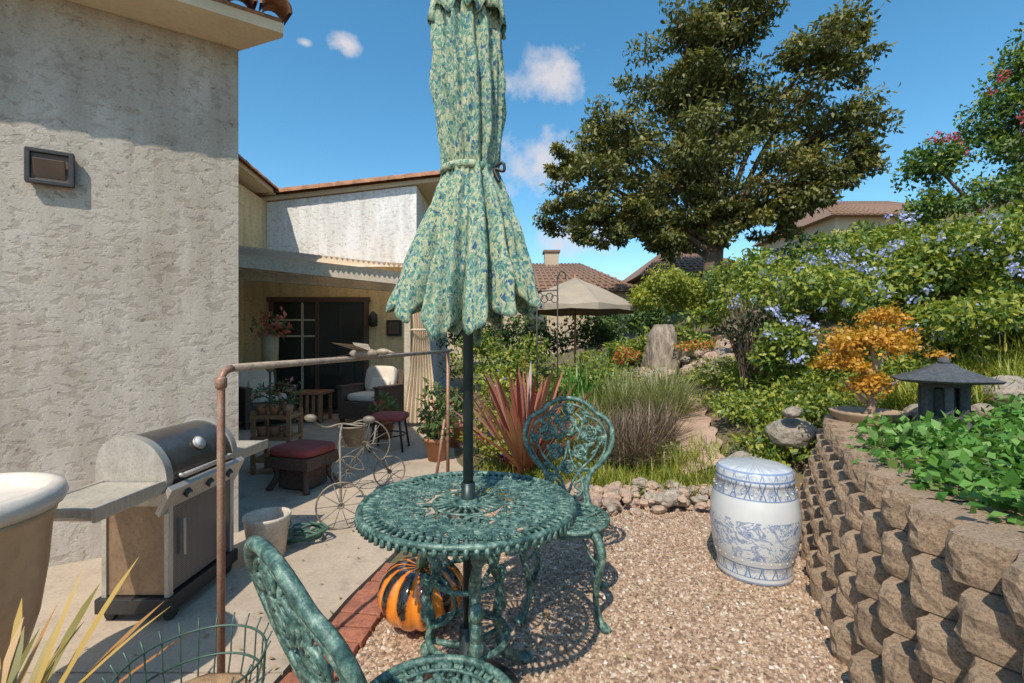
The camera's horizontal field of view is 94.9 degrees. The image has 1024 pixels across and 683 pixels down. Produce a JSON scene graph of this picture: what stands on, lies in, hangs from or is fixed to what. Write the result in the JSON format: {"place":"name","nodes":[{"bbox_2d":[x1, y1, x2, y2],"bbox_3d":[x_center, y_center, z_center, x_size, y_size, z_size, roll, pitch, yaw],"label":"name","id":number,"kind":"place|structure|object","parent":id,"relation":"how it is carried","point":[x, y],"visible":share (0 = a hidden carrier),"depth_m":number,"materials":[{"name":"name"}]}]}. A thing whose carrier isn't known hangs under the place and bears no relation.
{"place":"outdoors","nodes":[
{"label":"outdoors","id":0,"kind":"place"},
{"bbox_2d":[17,409,462,682],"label":"patio pavement","id":1,"kind":"structure","parent":0,"point":[337,567],"depth_m":2.58,"materials":[{"name":"concrete"}]},
{"bbox_2d":[0,472,68,665],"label":"planter","id":2,"kind":"object","parent":1,"relation":"on","point":[30,502],"visible":0.94,"depth_m":1.47,"materials":[{"name":"ceramic"}]},
{"bbox_2d":[53,417,267,620],"bbox_3d":[-1.773,0.892,2.485,0.382,0.892,1.310,0,0,0],"label":"gas grill","id":3,"kind":"object","parent":1,"relation":"on","point":[148,500],"visible":0.93,"depth_m":2.24,"materials":[{"name":"silver metal"}]},
{"bbox_2d":[101,612,272,682],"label":"wire basket","id":4,"kind":"object","parent":1,"relation":"on","point":[227,677],"visible":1,"depth_m":1.36,"materials":[{"name":"green metal"}]},
{"bbox_2d":[238,183,266,362],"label":"cream wall","id":5,"kind":"structure","parent":1,"relation":"on","point":[252,219],"depth_m":8.88,"materials":[{"name":"paint"}]},
{"bbox_2d":[238,160,439,205],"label":"soffit","id":6,"kind":"structure","parent":5,"relation":"on","point":[249,179],"depth_m":9.44,"materials":[{"name":"paint"}]},
{"bbox_2d":[238,153,440,196],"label":"tile roof","id":7,"kind":"structure","parent":6,"relation":"on","point":[353,182],"depth_m":9.33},
{"bbox_2d":[242,507,291,556],"bbox_3d":[-1.520,1.206,2.921,0.275,0.265,0.274,0,0,0],"label":"bucket","id":8,"kind":"object","parent":1,"relation":"on","point":[271,525],"visible":0.82,"depth_m":2.88,"materials":[{"name":"white plastic"}]},
{"bbox_2d":[238,369,297,429],"bbox_3d":[-4.063,0.880,7.611,0.814,0.936,0.820,0,0,38],"label":"wicker armchair","id":9,"kind":"object","parent":1,"relation":"on","point":[250,380],"visible":0.48,"depth_m":7.55,"materials":[{"name":"wicker"}]},
{"bbox_2d":[261,335,281,431],"bbox_3d":[-3.550,0.621,6.900,0.321,1.442,0.321,0,0,0],"label":"plant stand","id":10,"kind":"object","parent":1,"relation":"on","point":[269,347],"visible":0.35,"depth_m":6.81,"materials":[{"name":"black metal"}]},
{"bbox_2d":[246,307,292,338],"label":"potted plant","id":11,"kind":"object","parent":10,"relation":"on","point":[276,323],"visible":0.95,"depth_m":6.88,"materials":[{"name":"red plant"}]},
{"bbox_2d":[250,404,302,474],"bbox_3d":[-2.420,0.993,4.850,0.400,0.695,0.300,0,0,0],"label":"wooden shelf","id":12,"kind":"object","parent":1,"relation":"on","point":[265,431],"visible":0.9,"depth_m":4.75,"materials":[{"name":"brown wood"}]},
{"bbox_2d":[247,376,303,411],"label":"potted plant","id":13,"kind":"object","parent":12,"relation":"on","point":[279,395],"visible":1,"depth_m":4.78,"materials":[{"name":"green plant"}]},
{"bbox_2d":[265,439,338,495],"bbox_3d":[-1.930,1.147,4.350,0.470,0.414,0.450,0,0,17],"label":"wicker ottoman","id":14,"kind":"object","parent":1,"relation":"on","point":[304,465],"visible":0.96,"depth_m":4.21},
{"bbox_2d":[286,521,329,544],"bbox_3d":[-1.381,1.287,3.160,0.316,0.094,0.256,0,0,0],"label":"garden hose","id":15,"kind":"object","parent":1,"relation":"on","point":[321,527],"visible":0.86,"depth_m":3.13,"materials":[{"name":"rubber"}]},
{"bbox_2d":[294,389,333,422],"bbox_3d":[-3.350,1.080,7.900,0.550,0.500,0.500,0,0,0],"label":"side table","id":16,"kind":"object","parent":1,"relation":"on","point":[304,394],"visible":0.74,"depth_m":7.69,"materials":[{"name":"brown wood"}]},
{"bbox_2d":[238,245,411,425],"bbox_3d":[-3.140,-0.111,7.840,3.180,2.922,3.220,0,0,0],"label":"patio cover","id":17,"kind":"object","parent":1,"relation":"on","point":[291,267],"visible":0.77,"depth_m":7.18,"materials":[{"name":"paint"}]},
{"bbox_2d":[403,312,437,422],"bbox_3d":[-1.418,0.210,7.345,0.501,2.120,0.326,0,0,33],"label":"patio curtain","id":18,"kind":"object","parent":17,"relation":"hanging from","point":[420,367],"visible":0.58,"depth_m":7.35,"materials":[{"name":"fabric"}]},
{"bbox_2d":[244,267,412,408],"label":"patio wall","id":19,"kind":"structure","parent":1,"relation":"on","point":[256,293],"depth_m":8.80,"materials":[{"name":"beige paint"}]},
{"bbox_2d":[266,297,369,413],"bbox_3d":[-3.600,0.258,8.757,1.900,2.165,0.090,0,0,0],"label":"sliding door","id":20,"kind":"structure","parent":19,"relation":"attached to","point":[321,326],"depth_m":8.74,"materials":[{"name":"black glass"}]},
{"bbox_2d":[369,312,401,335],"bbox_3d":[-2.350,-0.325,8.685,0.580,0.450,0.210,0,0,0],"label":"wall lantern","id":21,"kind":"object","parent":19,"relation":"attached to","point":[393,327],"depth_m":8.74,"materials":[{"name":"black metal"}]},
{"bbox_2d":[215,342,450,672],"bbox_3d":[-0.773,0.678,3.016,0.332,1.347,2.885,0,0,3],"label":"pipe rack","id":22,"kind":"object","parent":1,"relation":"on","point":[359,351],"visible":0.95,"depth_m":1.60,"materials":[{"name":"orange metal"}]},
{"bbox_2d":[304,414,405,529],"bbox_3d":[-1.310,0.941,3.897,0.644,0.801,1.222,0,0,0],"label":"bicycle planter","id":23,"kind":"object","parent":1,"relation":"on","point":[351,435],"visible":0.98,"depth_m":3.78,"materials":[{"name":"metal"}]},
{"bbox_2d":[336,366,403,424],"bbox_3d":[-2.294,0.880,7.766,0.820,0.936,0.814,0,0,20],"label":"wicker armchair","id":24,"kind":"object","parent":1,"relation":"on","point":[355,400],"visible":0.73,"depth_m":7.61,"materials":[{"name":"brown wicker"}]},
{"bbox_2d":[375,422,393,439],"bbox_3d":[-1.750,1.213,6.500,0.269,0.250,0.269,0,0,0],"label":"flower pot","id":25,"kind":"object","parent":1,"relation":"on","point":[388,425],"visible":0.33,"depth_m":6.41,"materials":[{"name":"ceramic"}]},
{"bbox_2d":[367,377,475,446],"bbox_3d":[-1.078,0.842,6.041,1.035,0.724,2.048,0,0,-37],"label":"potted plant","id":26,"kind":"object","parent":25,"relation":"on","point":[428,427],"visible":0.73,"depth_m":5.99,"materials":[{"name":"green plant"}]},
{"bbox_2d":[368,411,409,452],"bbox_3d":[-1.520,1.113,5.850,0.440,0.455,0.400,0,0,0],"label":"cushioned stool","id":27,"kind":"object","parent":1,"relation":"on","point":[389,416],"visible":0.9,"depth_m":5.70,"materials":[{"name":"red metal"}]},
{"bbox_2d":[423,436,445,461],"bbox_3d":[-0.850,1.208,5.300,0.291,0.260,0.291,0,0,0],"label":"flower pot","id":28,"kind":"object","parent":1,"relation":"on","point":[432,448],"visible":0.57,"depth_m":5.20,"materials":[{"name":"ceramic"}]},
{"bbox_2d":[450,421,462,447],"bbox_3d":[-0.720,1.188,6.000,0.269,0.300,0.269,0,0,0],"label":"flower pot","id":29,"kind":"object","parent":1,"relation":"on","point":[454,442],"visible":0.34,"depth_m":5.91,"materials":[{"name":"ceramic"}]},
{"bbox_2d":[338,500,850,682],"bbox_3d":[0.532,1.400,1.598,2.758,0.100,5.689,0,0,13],"label":"gravel ground","id":30,"kind":"structure","parent":0,"point":[674,650],"depth_m":2.27,"materials":[{"name":"beige gravel"}]},
{"bbox_2d":[244,535,512,682],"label":"patio chair","id":31,"kind":"object","parent":30,"relation":"on","point":[297,618],"visible":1,"depth_m":0.86,"materials":[{"name":"metal"}]},
{"bbox_2d":[377,554,462,631],"bbox_3d":[-0.430,1.145,2.240,0.402,0.370,0.402,0,0,0],"label":"pumpkin","id":32,"kind":"object","parent":30,"relation":"on","point":[399,595],"visible":0.73,"depth_m":2.10,"materials":[{"name":"orange ceramic"}]},
{"bbox_2d":[385,0,542,682],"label":"patio umbrella","id":33,"kind":"object","parent":30,"relation":"on","point":[467,267],"visible":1,"depth_m":1.66,"materials":[{"name":"fabric"}]},
{"bbox_2d":[354,471,576,682],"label":"patio table","id":34,"kind":"object","parent":30,"relation":"on","point":[492,542],"visible":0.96,"depth_m":1.68,"materials":[{"name":"metal"}]},
{"bbox_2d":[513,396,614,633],"bbox_3d":[0.287,0.839,2.495,0.530,1.036,0.618,0,0,9],"label":"patio chair","id":35,"kind":"object","parent":30,"relation":"on","point":[599,519],"visible":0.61,"depth_m":2.66,"materials":[{"name":"metal"}]},
{"bbox_2d":[565,477,711,517],"bbox_3d":[1.257,1.289,3.882,1.697,0.198,0.696,0,0,0],"label":"rock border","id":36,"kind":"object","parent":30,"relation":"on","point":[656,500],"visible":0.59,"depth_m":3.80,"materials":[{"name":"beige stone"}]},
{"bbox_2d":[709,457,801,586],"bbox_3d":[1.430,1.032,2.780,0.484,0.637,0.484,0,0,-34],"label":"garden stool","id":37,"kind":"object","parent":30,"relation":"on","point":[755,518],"visible":1,"depth_m":2.60,"materials":[{"name":"white ceramic"}]},
{"bbox_2d":[231,0,1023,279],"label":"sky","id":38,"kind":"structure","parent":0,"point":[344,94],"materials":[{"name":"blue"}]},
{"bbox_2d":[550,351,720,462],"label":"ornamental grass","id":39,"kind":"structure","parent":0,"point":[625,394],"depth_m":6.03,"materials":[{"name":"green plant"}]},
{"bbox_2d":[290,196,1022,671],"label":"ground","id":40,"kind":"structure","parent":0,"point":[724,426],"depth_m":6.01,"materials":[{"name":"soil"}]},
{"bbox_2d":[0,0,237,566],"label":"wall","id":41,"kind":"structure","parent":40,"relation":"on","point":[119,290],"depth_m":2.93,"materials":[{"name":"beige paint"}]},
{"bbox_2d":[24,146,74,188],"bbox_3d":[-2.714,-1.020,2.765,0.215,0.205,0.072,0,0,-32],"label":"wall light","id":42,"kind":"object","parent":41,"relation":"attached to","point":[48,167],"depth_m":2.75,"materials":[{"name":"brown metal"}]},
{"bbox_2d":[66,0,283,50],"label":"eave soffit","id":43,"kind":"structure","parent":41,"relation":"attached to","point":[222,24],"depth_m":3.01,"materials":[{"name":"paint"}]},
{"bbox_2d":[212,0,292,25],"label":"tile roof","id":44,"kind":"structure","parent":43,"relation":"on","point":[282,10],"depth_m":3.13,"materials":[{"name":"brown tile"}]},
{"bbox_2d":[279,563,393,682],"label":"brick edging","id":45,"kind":"object","parent":40,"relation":"on","point":[357,619],"visible":0.45,"depth_m":2.24,"materials":[{"name":"red brick"}]},
{"bbox_2d":[267,186,446,393],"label":"white gable wall","id":46,"kind":"structure","parent":40,"relation":"on","point":[382,225],"depth_m":9.50,"materials":[{"name":"paint"}]},
{"bbox_2d":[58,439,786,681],"bbox_3d":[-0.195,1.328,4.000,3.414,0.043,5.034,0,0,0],"label":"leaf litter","id":47,"kind":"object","parent":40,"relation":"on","point":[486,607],"visible":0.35,"depth_m":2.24,"materials":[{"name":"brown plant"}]},
{"bbox_2d":[435,348,597,475],"bbox_3d":[0.075,0.674,4.565,1.790,1.311,1.684,0,0,-38],"label":"red flax","id":48,"kind":"object","parent":40,"relation":"on","point":[526,401],"visible":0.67,"depth_m":4.46,"materials":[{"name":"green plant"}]},
{"bbox_2d":[456,369,586,459],"bbox_3d":[-0.167,0.823,5.839,1.602,0.889,2.414,0,0,-34],"label":"flower bed","id":49,"kind":"object","parent":40,"relation":"on","point":[485,449],"visible":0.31,"depth_m":5.79,"materials":[{"name":"green plant"}]},
{"bbox_2d":[447,250,637,360],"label":"neighbor house","id":50,"kind":"structure","parent":40,"relation":"on","point":[548,270],"depth_m":20.60,"materials":[{"name":"tile"}]},
{"bbox_2d":[536,271,565,403],"bbox_3d":[0.538,0.194,6.497,0.444,2.313,0.133,0,0,23],"label":"shepherd hook","id":51,"kind":"object","parent":40,"relation":"on","point":[537,327],"visible":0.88,"depth_m":6.52,"materials":[{"name":"black metal"}]},
{"bbox_2d":[517,274,635,363],"bbox_3d":[1.450,-0.302,10.800,2.641,2.495,2.641,0,0,-33],"label":"market umbrella","id":52,"kind":"object","parent":40,"relation":"on","point":[576,296],"visible":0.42,"depth_m":10.05,"materials":[{"name":"beige fabric"}]},
{"bbox_2d":[439,321,715,412],"bbox_3d":[1.214,0.350,8.435,5.413,1.485,3.778,0,0,0],"label":"garden shrub","id":53,"kind":"object","parent":40,"relation":"on","point":[514,358],"visible":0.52,"depth_m":9.05,"materials":[{"name":"green plant"}]},
{"bbox_2d":[436,267,722,362],"bbox_3d":[2.074,-0.720,12.405,9.348,2.723,2.260,0,0,-10],"label":"hedge","id":54,"kind":"object","parent":40,"relation":"on","point":[602,332],"visible":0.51,"depth_m":12.20,"materials":[{"name":"green plant"}]},
{"bbox_2d":[531,363,629,415],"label":"strap leaf plant","id":55,"kind":"object","parent":40,"relation":"on","point":[587,386],"visible":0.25,"depth_m":6.84,"materials":[{"name":"green plant"}]},
{"bbox_2d":[451,430,730,503],"bbox_3d":[0.832,1.128,4.467,2.818,0.504,1.422,0,0,0],"label":"grass clump","id":56,"kind":"object","parent":40,"relation":"on","point":[661,478],"visible":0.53,"depth_m":4.49,"materials":[{"name":"green plant"}]},
{"bbox_2d":[563,392,713,466],"bbox_3d":[1.331,0.887,5.046,1.788,0.727,1.732,0,0,0],"label":"lavender bush","id":57,"kind":"object","parent":40,"relation":"on","point":[644,434],"visible":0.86,"depth_m":4.91,"materials":[{"name":"green plant"}]},
{"bbox_2d":[641,324,681,376],"bbox_3d":[2.750,0.200,8.620,0.795,1.020,0.746,0,0,0],"label":"stone","id":58,"kind":"object","parent":40,"relation":"on","point":[662,339],"visible":0.74,"depth_m":8.40,"materials":[{"name":"grey stone"}]},
{"bbox_2d":[609,338,717,365],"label":"red flower shrub","id":59,"kind":"object","parent":40,"relation":"on","point":[623,354],"visible":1,"depth_m":8.17,"materials":[{"name":"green plant"}]},
{"bbox_2d":[626,261,716,316],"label":"yellow shrub","id":60,"kind":"object","parent":40,"relation":"on","point":[673,290],"visible":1,"depth_m":10.03,"materials":[{"name":"green plant"}]},
{"bbox_2d":[618,354,736,462],"bbox_3d":[1.774,0.705,6.293,1.881,1.055,2.848,0,0,40],"label":"garden shrub","id":61,"kind":"object","parent":40,"relation":"on","point":[720,362],"visible":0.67,"depth_m":6.55,"materials":[{"name":"green plant"}]},
{"bbox_2d":[633,393,724,474],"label":"garden path","id":62,"kind":"structure","parent":40,"relation":"on","point":[707,429],"depth_m":5.17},
{"bbox_2d":[624,252,745,323],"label":"neighbor house","id":63,"kind":"structure","parent":40,"relation":"on","point":[693,261],"depth_m":19.83,"materials":[{"name":"paint"}]},
{"bbox_2d":[532,0,905,316],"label":"shade tree","id":64,"kind":"object","parent":40,"relation":"on","point":[703,76],"visible":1,"depth_m":13.24,"materials":[{"name":"green plant"}]},
{"bbox_2d":[632,331,814,391],"bbox_3d":[3.397,0.286,7.918,2.737,1.141,1.642,0,0,0],"label":"rock outcrop","id":65,"kind":"object","parent":40,"relation":"on","point":[721,349],"visible":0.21,"depth_m":7.94,"materials":[{"name":"grey stone"}]},
{"bbox_2d":[726,451,763,458],"bbox_3d":[2.123,1.152,4.153,0.544,0.315,0.496,0,0,0],"label":"boulder","id":66,"kind":"object","parent":40,"relation":"on","point":[740,454],"visible":0.12,"depth_m":4.19,"materials":[{"name":"grey stone"}]},
{"bbox_2d":[716,288,789,393],"bbox_3d":[2.994,-0.006,5.924,0.827,1.339,1.044,0,0,0],"label":"woody shrub","id":67,"kind":"object","parent":40,"relation":"on","point":[741,358],"depth_m":5.83,"materials":[{"name":"plant"}]},
{"bbox_2d":[765,418,817,450],"bbox_3d":[2.499,0.829,4.207,0.466,0.298,0.371,0,0,0],"label":"boulder","id":68,"kind":"object","parent":40,"relation":"on","point":[793,433],"visible":0.85,"depth_m":4.07,"materials":[{"name":"grey stone"}]},
{"bbox_2d":[677,345,969,465],"bbox_3d":[3.322,0.554,5.662,2.652,1.205,3.585,0,0,0],"label":"ground cover","id":69,"kind":"object","parent":40,"relation":"on","point":[772,403],"visible":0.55,"depth_m":4.84,"materials":[{"name":"green plant"}]},
{"bbox_2d":[769,220,884,262],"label":"distant trees","id":70,"kind":"object","parent":40,"relation":"on","point":[801,240],"visible":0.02,"depth_m":17.86,"materials":[{"name":"green plant"}]},
{"bbox_2d":[751,201,950,262],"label":"neighbor house","id":71,"kind":"structure","parent":40,"relation":"on","point":[843,214],"depth_m":24.83,"materials":[{"name":"paint"}]},
{"bbox_2d":[679,199,1023,332],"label":"background hedge","id":72,"kind":"object","parent":40,"relation":"on","point":[753,262],"visible":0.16,"depth_m":9.25,"materials":[{"name":"green plant"}]},
{"bbox_2d":[828,406,909,426],"bbox_3d":[2.720,0.595,3.600,0.500,0.130,0.500,0,0,0],"label":"bonsai pot","id":73,"kind":"object","parent":40,"relation":"on","point":[850,414],"visible":0.66,"depth_m":3.57,"materials":[{"name":"beige ceramic"}]},
{"bbox_2d":[807,301,955,414],"bbox_3d":[2.806,0.140,3.567,0.996,0.887,0.643,0,0,24],"label":"bonsai tree","id":74,"kind":"object","parent":73,"relation":"on","point":[875,335],"visible":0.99,"depth_m":3.53,"materials":[{"name":"orange plant"}]},
{"bbox_2d":[716,209,1023,371],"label":"plumbago bush","id":75,"kind":"object","parent":40,"relation":"on","point":[814,287],"visible":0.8,"depth_m":5.24,"materials":[{"name":"green plant"}]},
{"bbox_2d":[727,209,1023,366],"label":"plumbago flowers","id":76,"kind":"object","parent":75,"relation":"attached to","point":[894,247],"visible":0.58,"depth_m":5.15,"materials":[{"name":"blue plant"}]},
{"bbox_2d":[798,414,1023,682],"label":"retaining wall","id":77,"kind":"structure","parent":40,"relation":"on","point":[908,583],"depth_m":1.71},
{"bbox_2d":[844,392,1023,527],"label":"ivy groundcover","id":78,"kind":"object","parent":40,"relation":"on","point":[961,453],"visible":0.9,"depth_m":2.13,"materials":[{"name":"green plant"}]},
{"bbox_2d":[890,357,1006,428],"bbox_3d":[2.800,0.344,3.050,0.581,0.485,0.506,0,0,0],"label":"stone lantern","id":79,"kind":"object","parent":40,"relation":"on","point":[944,385],"visible":0.81,"depth_m":2.96,"materials":[{"name":"stone"}]},
{"bbox_2d":[889,22,1023,226],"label":"flowering tree","id":80,"kind":"object","parent":40,"relation":"on","point":[938,163],"visible":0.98,"depth_m":7.91,"materials":[{"name":"green plant"}]},
{"bbox_2d":[917,284,1023,346],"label":"olive shrub","id":81,"kind":"object","parent":40,"relation":"on","point":[1002,314],"visible":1,"depth_m":4.17,"materials":[{"name":"green plant"}]},
{"bbox_2d":[835,331,1023,410],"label":"bank grass","id":82,"kind":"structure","parent":0,"point":[907,394],"depth_m":4.03,"materials":[{"name":"green plant"}]},
{"bbox_3d":[-1.270,1.195,1.120,0.270,0.310,0.270,0,0,0],"label":"flower pot","id":83,"kind":"object","parent":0,"visible":0},
{"bbox_2d":[0,558,197,682],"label":"spiky plant","id":84,"kind":"object","parent":83,"relation":"in","point":[15,658],"visible":1,"depth_m":1.29,"materials":[{"name":"yellow plant"}]}
]}

